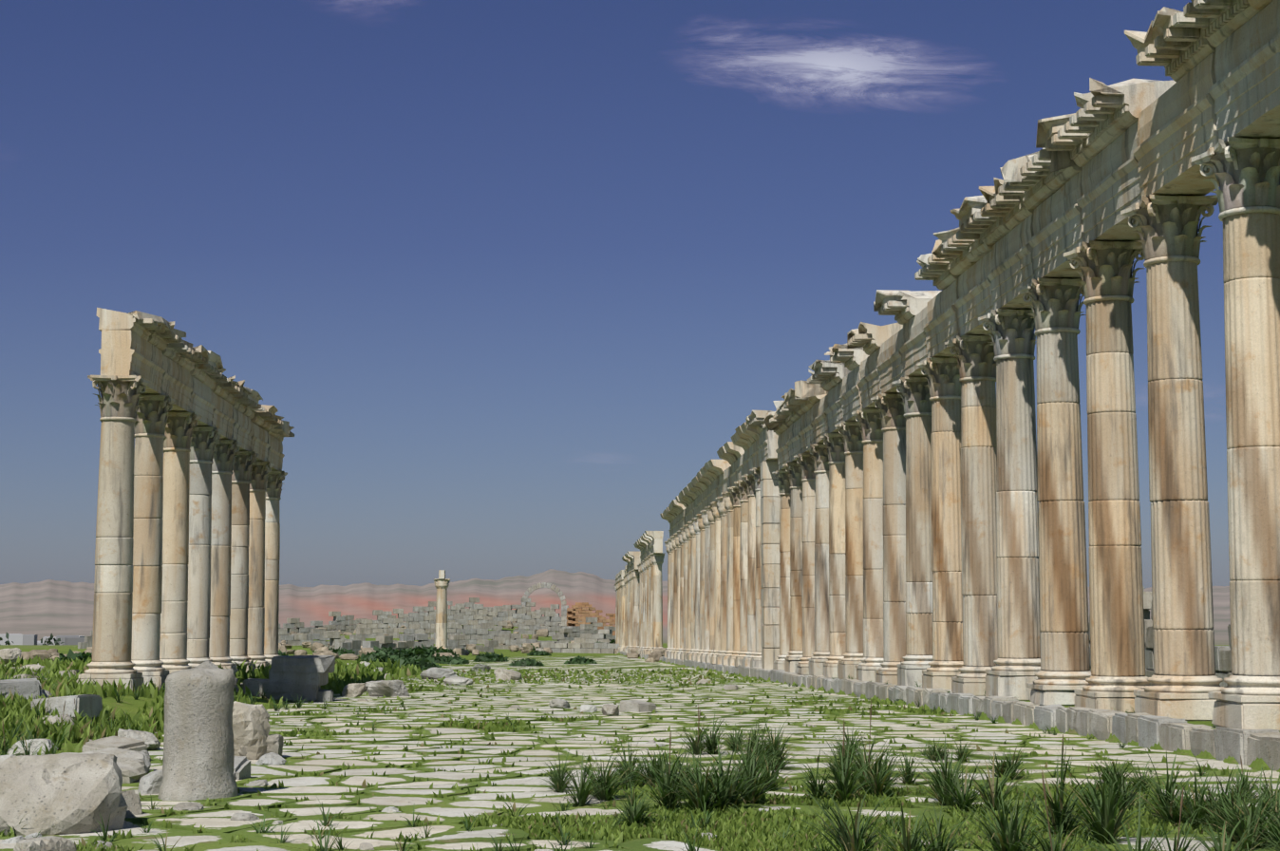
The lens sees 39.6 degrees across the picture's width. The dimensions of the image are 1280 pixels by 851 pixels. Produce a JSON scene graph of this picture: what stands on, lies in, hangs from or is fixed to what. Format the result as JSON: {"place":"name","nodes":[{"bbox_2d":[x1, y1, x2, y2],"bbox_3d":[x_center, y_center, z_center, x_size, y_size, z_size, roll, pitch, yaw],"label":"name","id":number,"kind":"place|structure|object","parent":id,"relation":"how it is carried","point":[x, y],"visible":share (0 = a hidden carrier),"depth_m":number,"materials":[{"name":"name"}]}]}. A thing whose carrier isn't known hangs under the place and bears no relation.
{"place":"outdoors","nodes":[
{"label":"outdoors","id":0,"kind":"place"},
{"bbox_2d":[0,633,85,644],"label":"village houses","id":1,"kind":"structure","parent":0,"point":[22,639],"depth_m":719.41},
{"bbox_2d":[0,0,1229,587],"bbox_3d":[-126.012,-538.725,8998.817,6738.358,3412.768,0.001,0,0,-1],"label":"cloud","id":2,"kind":"structure","parent":0,"point":[847,70],"depth_m":8996.09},
{"bbox_2d":[0,0,1230,588],"label":"sky","id":3,"kind":"structure","parent":0,"point":[418,63],"materials":[{"name":"blue"}]},
{"bbox_2d":[0,568,1279,847],"bbox_3d":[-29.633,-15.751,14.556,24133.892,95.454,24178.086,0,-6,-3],"label":"ground","id":4,"kind":"structure","parent":0,"point":[47,609],"depth_m":2305.40,"materials":[{"name":"brown soil"}]},
{"bbox_2d":[0,632,64,644],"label":"trees","id":5,"kind":"object","parent":4,"relation":"on","point":[48,642],"visible":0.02,"depth_m":707.23,"materials":[{"name":"green plant"}]},
{"bbox_2d":[76,307,450,690],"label":"colonnade","id":6,"kind":"object","parent":4,"relation":"on","point":[192,474],"visible":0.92,"depth_m":50.61,"materials":[{"name":"stone"}]},
{"bbox_2d":[51,639,615,671],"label":"bushes","id":7,"kind":"object","parent":4,"relation":"on","point":[424,657],"visible":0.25,"depth_m":141.01,"materials":[{"name":"green plant"}]},
{"bbox_2d":[0,647,979,850],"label":"stone blocks","id":8,"kind":"object","parent":4,"relation":"on","point":[216,738],"visible":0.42,"depth_m":19.87,"materials":[{"name":"grey stone"}]},
{"bbox_2d":[566,602,615,635],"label":"brick ruin walls","id":9,"kind":"structure","parent":4,"relation":"on","point":[574,618],"depth_m":317.18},
{"bbox_2d":[19,582,1232,687],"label":"ruins","id":10,"kind":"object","parent":4,"relation":"on","point":[476,621],"depth_m":266.56,"materials":[{"name":"grey stone"}]},
{"bbox_2d":[0,667,1279,850],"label":"grass tufts","id":11,"kind":"object","parent":4,"relation":"on","point":[1251,827],"visible":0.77,"depth_m":18.01,"materials":[{"name":"green plant"}]},
{"bbox_2d":[0,655,1279,850],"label":"road paving","id":12,"kind":"structure","parent":4,"relation":"on","point":[397,782],"depth_m":26.82,"materials":[{"name":"stone"}]},
{"bbox_2d":[0,655,1279,850],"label":"grass","id":13,"kind":"structure","parent":4,"relation":"on","point":[735,828],"depth_m":21.18,"materials":[{"name":"green plant"}]},
{"bbox_2d":[614,0,1279,730],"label":"colonnade","id":14,"kind":"object","parent":4,"relation":"on","point":[861,503],"visible":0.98,"depth_m":37.38,"materials":[{"name":"stone"}]},
{"bbox_2d":[617,650,1279,770],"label":"kerb stones","id":15,"kind":"object","parent":4,"relation":"on","point":[1145,729],"visible":0.42,"depth_m":33.19,"materials":[{"name":"grey stone"}]}
]}

